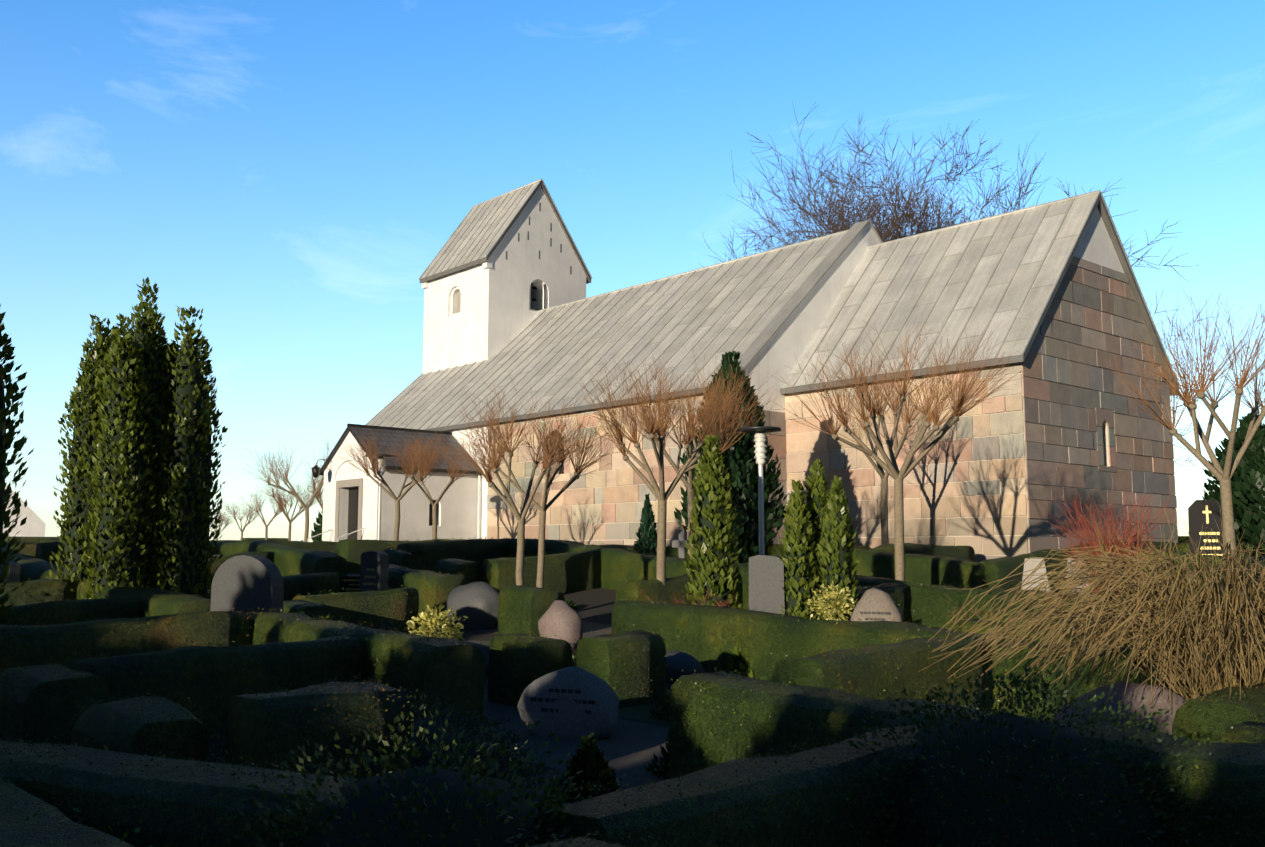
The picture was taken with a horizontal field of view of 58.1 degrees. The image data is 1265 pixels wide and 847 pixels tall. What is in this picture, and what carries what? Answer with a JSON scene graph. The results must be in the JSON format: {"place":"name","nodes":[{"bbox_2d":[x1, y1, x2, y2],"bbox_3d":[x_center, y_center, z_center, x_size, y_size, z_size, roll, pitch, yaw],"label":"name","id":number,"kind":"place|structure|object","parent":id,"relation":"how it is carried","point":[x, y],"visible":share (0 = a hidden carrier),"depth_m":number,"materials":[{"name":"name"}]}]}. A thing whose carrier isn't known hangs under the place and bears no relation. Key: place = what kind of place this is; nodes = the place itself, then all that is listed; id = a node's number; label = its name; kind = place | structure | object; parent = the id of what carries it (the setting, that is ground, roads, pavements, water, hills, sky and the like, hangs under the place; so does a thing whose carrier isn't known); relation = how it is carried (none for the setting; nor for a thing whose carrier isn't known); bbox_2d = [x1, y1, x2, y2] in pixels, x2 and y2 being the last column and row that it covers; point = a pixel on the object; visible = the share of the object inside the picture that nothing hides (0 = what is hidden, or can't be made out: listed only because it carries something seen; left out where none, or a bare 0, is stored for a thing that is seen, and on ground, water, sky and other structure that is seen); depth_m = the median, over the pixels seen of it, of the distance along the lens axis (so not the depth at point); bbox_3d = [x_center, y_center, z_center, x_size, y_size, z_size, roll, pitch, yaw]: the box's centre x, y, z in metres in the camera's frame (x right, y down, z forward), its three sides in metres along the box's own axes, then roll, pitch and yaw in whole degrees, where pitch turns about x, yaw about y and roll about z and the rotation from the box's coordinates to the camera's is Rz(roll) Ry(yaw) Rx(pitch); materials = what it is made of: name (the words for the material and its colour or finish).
{"place":"outdoors","nodes":[
{"label":"outdoors","id":0,"kind":"place"},
{"bbox_2d":[3,484,45,536],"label":"distant white house","id":1,"kind":"structure","parent":0,"point":[34,525],"depth_m":85.82,"materials":[{"name":"paint"}]},
{"bbox_2d":[456,290,460,312],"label":"tower shutter","id":2,"kind":"object","parent":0,"point":[458,301],"visible":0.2,"depth_m":44.18,"materials":[{"name":"beige wood"}]},
{"bbox_2d":[208,573,713,802],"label":"grave plots soil","id":3,"kind":"structure","parent":0,"point":[595,605],"depth_m":17.98,"materials":[{"name":"brown soil"}]},
{"bbox_2d":[538,600,582,649],"bbox_3d":[-0.925,2.657,14.673,0.420,0.747,0.577,6,-9,-41],"label":"gravestone","id":4,"kind":"object","parent":3,"relation":"on","point":[561,619],"visible":0.69,"depth_m":14.52,"materials":[{"name":"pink stone"}]},
{"bbox_2d":[537,732,618,811],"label":"conifer","id":5,"kind":"object","parent":3,"relation":"on","point":[588,754],"depth_m":5.94,"materials":[{"name":"green plant"}]},
{"bbox_2d":[207,579,995,720],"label":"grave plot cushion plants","id":6,"kind":"object","parent":3,"relation":"on","point":[653,710],"visible":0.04,"depth_m":12.88,"materials":[{"name":"green plant"}]},
{"bbox_2d":[805,458,830,619],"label":"thuja","id":7,"kind":"object","parent":3,"relation":"on","point":[817,478],"depth_m":15.20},
{"bbox_2d":[815,475,859,620],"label":"thuja","id":8,"kind":"object","parent":3,"relation":"on","point":[833,496],"depth_m":14.66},
{"bbox_2d":[532,286,536,300],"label":"tower bell","id":9,"kind":"object","parent":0,"point":[533,297],"visible":0.21,"depth_m":44.21,"materials":[{"name":"black metal"}]},
{"bbox_2d":[0,0,1264,541],"label":"sky","id":10,"kind":"structure","parent":0,"point":[291,173],"materials":[{"name":"blue"}]},
{"bbox_2d":[348,574,1150,795],"bbox_3d":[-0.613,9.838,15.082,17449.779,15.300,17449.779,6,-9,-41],"label":"ground","id":11,"kind":"structure","parent":0,"point":[629,747],"depth_m":8.91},
{"bbox_2d":[0,561,19,582],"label":"gravestone","id":12,"kind":"object","parent":11,"relation":"on","point":[14,571],"visible":0.1,"depth_m":17.53,"materials":[{"name":"black stone"}]},
{"bbox_2d":[0,305,33,624],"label":"yew column","id":13,"kind":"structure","parent":11,"relation":"on","point":[6,352],"depth_m":13.33,"materials":[{"name":"green plant"}]},
{"bbox_2d":[49,277,227,598],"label":"conifer trees","id":14,"kind":"object","parent":11,"relation":"on","point":[113,342],"depth_m":16.51,"materials":[{"name":"green plant"}]},
{"bbox_2d":[209,510,232,539],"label":"pollard tree","id":15,"kind":"object","parent":11,"relation":"on","point":[222,518],"visible":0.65,"depth_m":89.88,"materials":[{"name":"brown plant"}]},
{"bbox_2d":[223,500,262,540],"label":"pollard tree","id":16,"kind":"object","parent":11,"relation":"on","point":[250,515],"visible":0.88,"depth_m":79.67,"materials":[{"name":"brown plant"}]},
{"bbox_2d":[210,555,283,612],"bbox_3d":[-4.493,2.280,13.237,0.880,1.489,0.200,-3,-7,22],"label":"gravestone","id":17,"kind":"object","parent":11,"relation":"on","point":[245,583],"visible":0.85,"depth_m":13.18,"materials":[{"name":"stone"}]},
{"bbox_2d":[241,485,297,539],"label":"pollard tree","id":18,"kind":"object","parent":11,"relation":"on","point":[278,512],"visible":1,"depth_m":61.80,"materials":[{"name":"brown plant"}]},
{"bbox_2d":[242,438,335,541],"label":"bare tree","id":19,"kind":"object","parent":11,"relation":"on","point":[293,492],"visible":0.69,"depth_m":39.81,"materials":[{"name":"brown plant"}]},
{"bbox_2d":[257,477,322,540],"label":"pollard tree","id":20,"kind":"object","parent":11,"relation":"on","point":[291,520],"visible":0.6,"depth_m":69.73,"materials":[{"name":"brown plant"}]},
{"bbox_2d":[303,475,323,509],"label":"pollard tree","id":21,"kind":"object","parent":11,"relation":"on","point":[318,498],"visible":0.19,"depth_m":54.65,"materials":[{"name":"brown plant"}]},
{"bbox_2d":[311,508,322,541],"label":"conifer","id":22,"kind":"object","parent":11,"relation":"on","point":[317,528],"visible":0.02,"depth_m":57.27,"materials":[{"name":"green plant"}]},
{"bbox_2d":[307,528,363,541],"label":"porch handrails","id":23,"kind":"object","parent":11,"relation":"on","point":[332,529],"visible":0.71,"depth_m":34.37,"materials":[{"name":"silver metal"}]},
{"bbox_2d":[339,576,359,592],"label":"gravestone","id":24,"kind":"object","parent":11,"relation":"on","point":[350,583],"visible":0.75,"depth_m":19.71,"materials":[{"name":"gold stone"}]},
{"bbox_2d":[360,551,387,591],"bbox_3d":[-4.030,2.609,17.712,0.461,1.234,0.162,-5,-8,36],"label":"gravestone","id":25,"kind":"object","parent":11,"relation":"on","point":[373,570],"visible":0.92,"depth_m":17.65,"materials":[{"name":"black stone"}]},
{"bbox_2d":[207,689,552,794],"bbox_3d":[-1.766,2.307,7.640,2.595,0.924,2.650,6,-9,-41],"label":"ground cover juniper","id":26,"kind":"object","parent":11,"relation":"on","point":[222,752],"depth_m":7.53,"materials":[{"name":"green plant"}]},
{"bbox_2d":[364,454,395,539],"bbox_3d":[-6.967,2.471,31.355,0.900,3.210,0.900,6,-9,-41],"label":"park lamp","id":27,"kind":"object","parent":11,"relation":"on","point":[383,468],"visible":0.54,"depth_m":31.37,"materials":[{"name":"white metal"}]},
{"bbox_2d":[335,425,464,540],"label":"bare tree","id":28,"kind":"object","parent":11,"relation":"on","point":[376,472],"visible":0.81,"depth_m":30.70,"materials":[{"name":"brown plant"}]},
{"bbox_2d":[322,432,480,541],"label":"porch walls","id":29,"kind":"structure","parent":11,"relation":"on","point":[457,512],"depth_m":35.37,"materials":[{"name":"white paint"}]},
{"bbox_2d":[311,459,331,477],"bbox_3d":[-9.830,1.419,36.020,0.714,0.612,0.320,6,-9,-41],"label":"wall lantern","id":30,"kind":"object","parent":29,"relation":"attached to","point":[316,469],"visible":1,"depth_m":35.80,"materials":[{"name":"black metal"}]},
{"bbox_2d":[334,478,362,541],"bbox_3d":[-8.715,2.936,35.230,0.200,2.400,1.700,6,-9,-41],"label":"door frame","id":31,"kind":"object","parent":29,"relation":"in","point":[349,483],"visible":0.48,"depth_m":35.22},
{"bbox_2d":[347,487,358,539],"bbox_3d":[-8.525,3.069,35.386,0.050,2.170,1.250,6,-9,-41],"label":"porch door","id":32,"kind":"structure","parent":31,"relation":"in","point":[353,510],"depth_m":35.62,"materials":[{"name":"wood"}]},
{"bbox_2d":[334,459,364,478],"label":"arch molding","id":33,"kind":"structure","parent":29,"relation":"attached to","point":[341,463],"depth_m":35.57,"materials":[{"name":"white paint"}]},
{"bbox_2d":[319,424,481,475],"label":"porch roof","id":34,"kind":"structure","parent":29,"relation":"on","point":[403,433],"depth_m":35.94,"materials":[{"name":"tile"}]},
{"bbox_2d":[429,500,437,525],"bbox_3d":[-6.243,2.756,35.380,0.500,0.950,0.001,6,-9,-41],"label":"porch window glass","id":35,"kind":"object","parent":29,"relation":"in","point":[430,515],"visible":0.2,"depth_m":35.35,"materials":[{"name":"black glass"}]},
{"bbox_2d":[477,475,480,538],"bbox_3d":[-4.886,3.074,36.186,0.080,2.900,0.080,6,-9,-41],"label":"downspout","id":36,"kind":"object","parent":29,"relation":"attached to","point":[479,490],"visible":0.58,"depth_m":36.20,"materials":[{"name":"white metal"}]},
{"bbox_2d":[224,704,593,846],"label":"shrub","id":37,"kind":"object","parent":11,"relation":"on","point":[385,761],"depth_m":4.11,"materials":[{"name":"green plant"}]},
{"bbox_2d":[365,432,482,539],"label":"bare tree","id":38,"kind":"object","parent":11,"relation":"on","point":[411,472],"visible":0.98,"depth_m":27.28,"materials":[{"name":"brown plant"}]},
{"bbox_2d":[405,602,467,639],"bbox_3d":[-2.134,2.347,12.194,0.674,0.916,0.644,6,-9,-41],"label":"shrub","id":39,"kind":"object","parent":11,"relation":"on","point":[432,621],"depth_m":12.18,"materials":[{"name":"yellow plant"}]},
{"bbox_2d":[445,581,498,629],"bbox_3d":[-2.311,2.717,16.686,0.937,0.804,0.403,-3,-7,24],"label":"gravestone","id":40,"kind":"object","parent":11,"relation":"on","point":[476,603],"visible":0.85,"depth_m":16.52,"materials":[{"name":"grey stone"}]},
{"bbox_2d":[463,641,488,675],"bbox_3d":[-1.780,2.641,12.671,0.714,0.435,0.396,-2,-7,16],"label":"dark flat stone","id":41,"kind":"object","parent":11,"relation":"on","point":[486,649],"visible":0.08,"depth_m":12.51,"materials":[{"name":"grey stone"}]},
{"bbox_2d":[436,375,617,584],"bbox_3d":[-1.618,1.198,17.280,2.781,3.829,2.172,0,-6,-4],"label":"bare tree","id":42,"kind":"object","parent":11,"relation":"on","point":[488,477],"visible":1,"depth_m":17.17,"materials":[{"name":"brown plant"}]},
{"bbox_2d":[458,395,618,587],"bbox_3d":[-1.629,1.328,19.686,2.754,3.626,2.972,6,-9,-41],"label":"pollarded tree","id":43,"kind":"object","parent":11,"relation":"on","point":[541,535],"visible":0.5,"depth_m":19.66,"materials":[{"name":"brown plant"}]},
{"bbox_2d":[517,666,618,739],"bbox_3d":[-0.530,2.331,9.325,0.887,0.683,0.395,-3,-7,22],"label":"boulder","id":44,"kind":"object","parent":11,"relation":"on","point":[572,702],"visible":0.88,"depth_m":9.14,"materials":[{"name":"grey stone"}]},
{"bbox_2d":[5,536,1188,542],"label":"boundary hedge","id":45,"kind":"object","parent":11,"relation":"on","point":[1182,539],"depth_m":76.88,"materials":[{"name":"green plant"}]},
{"bbox_2d":[0,536,1264,846],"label":"hedges","id":46,"kind":"object","parent":11,"relation":"on","point":[42,706],"visible":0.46,"depth_m":8.72,"materials":[{"name":"green plant"}]},
{"bbox_2d":[488,396,785,540],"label":"nave walls","id":47,"kind":"structure","parent":11,"relation":"on","point":[553,465],"depth_m":32.34,"materials":[{"name":"beige stone"}]},
{"bbox_2d":[445,424,487,538],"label":"wall","id":48,"kind":"structure","parent":47,"relation":"attached to","point":[483,505],"depth_m":36.42,"materials":[{"name":"white paint"}]},
{"bbox_2d":[422,186,585,373],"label":"tower walls","id":49,"kind":"structure","parent":47,"relation":"on","point":[496,313],"depth_m":43.65,"materials":[{"name":"white paint"}]},
{"bbox_2d":[419,179,591,283],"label":"tower roof","id":50,"kind":"structure","parent":49,"relation":"on","point":[479,233],"depth_m":44.71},
{"bbox_2d":[531,283,544,309],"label":"tower lining","id":51,"kind":"object","parent":49,"relation":"in","point":[531,297],"visible":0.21,"depth_m":43.70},
{"bbox_2d":[506,203,571,274],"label":"wall holes","id":52,"kind":"object","parent":49,"relation":"in","point":[550,239],"visible":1,"depth_m":44.34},
{"bbox_2d":[559,437,563,473],"bbox_3d":[-1.919,0.867,34.029,0.001,1.600,1.100,6,-9,-41],"label":"window","id":53,"kind":"structure","parent":47,"relation":"in","point":[561,469],"depth_m":34.23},
{"bbox_2d":[365,230,847,430],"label":"nave roof","id":54,"kind":"structure","parent":47,"relation":"on","point":[711,313],"depth_m":35.52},
{"bbox_2d":[630,493,656,555],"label":"conifer tree","id":55,"kind":"object","parent":11,"relation":"on","point":[646,509],"depth_m":25.63,"materials":[{"name":"green plant"}]},
{"bbox_2d":[643,733,669,779],"bbox_3d":[0.487,2.151,7.898,0.799,0.709,0.774,6,-9,-41],"label":"plant","id":56,"kind":"object","parent":11,"relation":"on","point":[658,773],"visible":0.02,"depth_m":7.76,"materials":[{"name":"green plant"}]},
{"bbox_2d":[580,351,777,602],"bbox_3d":[0.720,0.950,17.353,3.514,4.344,2.813,6,-9,-41],"label":"pollarded tree","id":57,"kind":"object","parent":11,"relation":"on","point":[661,495],"visible":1,"depth_m":17.31,"materials":[{"name":"brown plant"}]},
{"bbox_2d":[672,531,687,557],"bbox_3d":[1.007,2.625,22.710,0.480,0.953,0.100,-5,-8,39],"label":"cross","id":58,"kind":"object","parent":11,"relation":"on","point":[680,543],"visible":0.61,"depth_m":22.70,"materials":[{"name":"grey stone"}]},
{"bbox_2d":[666,651,704,682],"bbox_3d":[0.382,2.626,12.156,0.819,0.396,0.410,-3,-7,26],"label":"gravestone","id":59,"kind":"object","parent":11,"relation":"on","point":[677,662],"visible":0.44,"depth_m":11.96,"materials":[{"name":"stone"}]},
{"bbox_2d":[648,588,739,606],"bbox_3d":[0.762,2.468,14.188,1.416,0.862,1.506,-3,-7,23],"label":"red shrub","id":60,"kind":"object","parent":11,"relation":"on","point":[700,599],"visible":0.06,"depth_m":14.18,"materials":[{"name":"red plant"}]},
{"bbox_2d":[622,359,775,558],"bbox_3d":[1.124,0.988,21.003,2.859,4.349,3.279,4,-7,-30],"label":"pollarded tree","id":61,"kind":"object","parent":11,"relation":"on","point":[688,436],"visible":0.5,"depth_m":20.84,"materials":[{"name":"brown plant"}]},
{"bbox_2d":[683,434,742,608],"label":"conifer tree","id":62,"kind":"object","parent":11,"relation":"on","point":[712,452],"depth_m":15.62,"materials":[{"name":"green plant"}]},
{"bbox_2d":[674,350,787,564],"bbox_3d":[2.113,0.867,23.879,2.316,4.892,2.362,6,-9,-41],"label":"dark juniper","id":63,"kind":"object","parent":11,"relation":"on","point":[733,453],"depth_m":23.30,"materials":[{"name":"green plant"}]},
{"bbox_2d":[717,643,757,677],"bbox_3d":[1.296,2.522,12.644,0.669,0.726,0.647,6,-9,-41],"label":"shrub","id":64,"kind":"object","parent":11,"relation":"on","point":[736,653],"depth_m":12.46,"materials":[{"name":"green plant"}]},
{"bbox_2d":[739,426,780,554],"bbox_3d":[1.900,1.575,16.782,0.630,3.044,0.630,6,-9,-41],"label":"lamp post","id":65,"kind":"object","parent":11,"relation":"on","point":[760,451],"visible":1,"depth_m":16.82,"materials":[{"name":"black"}]},
{"bbox_2d":[749,555,786,614],"bbox_3d":[1.790,2.426,14.976,0.500,1.386,0.220,-3,-7,22],"label":"gravestone","id":66,"kind":"object","parent":11,"relation":"on","point":[766,583],"visible":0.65,"depth_m":14.91,"materials":[{"name":"grey stone"}]},
{"bbox_2d":[419,620,1181,726],"bbox_3d":[-6.723,2.520,12.902,19.900,1.300,42.633,6,-9,-41],"label":"grave plots ground cover","id":67,"kind":"object","parent":11,"relation":"on","point":[639,713],"depth_m":10.19,"materials":[{"name":"green plant"}]},
{"bbox_2d":[919,506,1264,714],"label":"arching golden shrub","id":68,"kind":"object","parent":67,"relation":"on","point":[1197,647],"visible":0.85,"depth_m":8.17,"materials":[{"name":"brown plant"}]},
{"bbox_2d":[779,479,821,619],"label":"thuja","id":69,"kind":"object","parent":11,"relation":"on","point":[797,497],"depth_m":14.82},
{"bbox_2d":[806,580,857,620],"bbox_3d":[2.394,2.387,13.652,0.610,1.018,0.613,6,-9,-41],"label":"variegated shrub","id":70,"kind":"object","parent":11,"relation":"on","point":[822,601],"depth_m":13.64,"materials":[{"name":"yellow plant"}]},
{"bbox_2d":[487,256,1177,554],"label":"church ashlar blocks","id":71,"kind":"structure","parent":11,"relation":"on","point":[1107,406],"depth_m":26.80,"materials":[{"name":"beige stone"}]},
{"bbox_2d":[850,588,902,621],"bbox_3d":[2.726,2.403,12.685,0.602,1.140,0.342,-3,-7,21],"label":"gravestone","id":72,"kind":"object","parent":11,"relation":"on","point":[874,604],"visible":0.38,"depth_m":12.61,"materials":[{"name":"beige stone"}]},
{"bbox_2d":[815,350,942,544],"bbox_3d":[5.342,0.802,23.625,2.409,4.792,3.900,-3,-7,26],"label":"pollarded tree","id":73,"kind":"object","parent":11,"relation":"on","point":[884,490],"visible":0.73,"depth_m":23.20,"materials":[{"name":"brown plant"}]},
{"bbox_2d":[771,314,1033,580],"bbox_3d":[4.693,0.573,18.690,3.984,5.090,3.945,6,-9,-41],"label":"pollarded tree","id":74,"kind":"object","parent":11,"relation":"on","point":[890,468],"visible":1,"depth_m":18.74,"materials":[{"name":"brown plant"}]},
{"bbox_2d":[701,101,1219,467],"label":"bare tree","id":75,"kind":"object","parent":11,"relation":"on","point":[910,220],"visible":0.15,"depth_m":44.97,"materials":[{"name":"brown plant"}]},
{"bbox_2d":[938,590,1007,629],"bbox_3d":[4.648,2.560,15.122,1.186,0.883,1.037,0,-6,0],"label":"brown shrub","id":76,"kind":"object","parent":11,"relation":"on","point":[972,611],"visible":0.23,"depth_m":14.95,"materials":[{"name":"brown plant"}]},
{"bbox_2d":[786,264,1176,555],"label":"chancel walls","id":77,"kind":"structure","parent":11,"relation":"on","point":[1105,445],"depth_m":25.90,"materials":[{"name":"beige stone"}]},
{"bbox_2d":[780,190,1178,395],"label":"roof","id":78,"kind":"structure","parent":77,"relation":"on","point":[1005,272],"depth_m":27.82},
{"bbox_2d":[1073,207,1124,273],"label":"gable wall","id":79,"kind":"structure","parent":77,"relation":"attached to","point":[1095,246],"depth_m":27.23,"materials":[{"name":"white paint"}]},
{"bbox_2d":[975,556,1014,561],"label":"church plinth","id":80,"kind":"structure","parent":11,"relation":"on","point":[979,558],"depth_m":24.58,"materials":[{"name":"grey stone"}]},
{"bbox_2d":[1022,558,1049,590],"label":"gravestone","id":81,"kind":"object","parent":11,"relation":"on","point":[1030,563],"visible":0.36,"depth_m":18.80,"materials":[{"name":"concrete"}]},
{"bbox_2d":[849,663,1237,846],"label":"shrub","id":82,"kind":"object","parent":11,"relation":"on","point":[977,804],"depth_m":4.87,"materials":[{"name":"green plant"}]},
{"bbox_2d":[1065,558,1092,595],"bbox_3d":[7.416,2.691,18.920,0.550,0.888,0.550,-3,-7,22],"label":"gravestone","id":83,"kind":"object","parent":11,"relation":"on","point":[1078,573],"depth_m":18.79,"materials":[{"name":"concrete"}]},
{"bbox_2d":[1045,486,1180,595],"bbox_3d":[6.809,1.959,16.225,1.795,2.072,1.791,6,-9,-41],"label":"red twig shrub","id":84,"kind":"object","parent":11,"relation":"on","point":[1131,541],"visible":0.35,"depth_m":16.12,"materials":[{"name":"red plant"}]},
{"bbox_2d":[1054,682,1186,734],"bbox_3d":[3.390,2.142,7.748,1.001,0.745,0.592,-2,-7,20],"label":"boulder","id":85,"kind":"object","parent":11,"relation":"on","point":[1159,702],"visible":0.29,"depth_m":7.58,"materials":[{"name":"stone"}]},
{"bbox_2d":[1102,287,1264,583],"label":"bare tree","id":86,"kind":"object","parent":11,"relation":"on","point":[1224,476],"visible":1,"depth_m":16.67,"materials":[{"name":"brown plant"}]},
{"bbox_2d":[1188,500,1223,555],"bbox_3d":[11.105,2.334,21.946,0.700,1.715,0.142,-3,-7,22],"label":"black stele with cross","id":87,"kind":"object","parent":11,"relation":"on","point":[1204,513],"visible":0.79,"depth_m":21.93,"materials":[{"name":"stone"}]},
{"bbox_2d":[1202,412,1264,517],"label":"evergreen conifer","id":88,"kind":"object","parent":11,"relation":"on","point":[1257,443],"depth_m":33.58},
{"bbox_2d":[1231,444,1264,543],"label":"evergreen conifer","id":89,"kind":"object","parent":11,"relation":"on","point":[1252,489],"depth_m":29.47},
{"bbox_2d":[744,223,879,412],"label":"gable wall","id":90,"kind":"structure","parent":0,"point":[790,338],"depth_m":29.83,"materials":[{"name":"white paint"}]},
{"bbox_2d":[738,220,882,370],"bbox_3d":[6.547,-3.295,32.151,10.787,4.927,0.520,6,-9,-41],"label":"gable coping","id":91,"kind":"object","parent":90,"relation":"on","point":[777,321],"visible":0.54,"depth_m":30.30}
]}

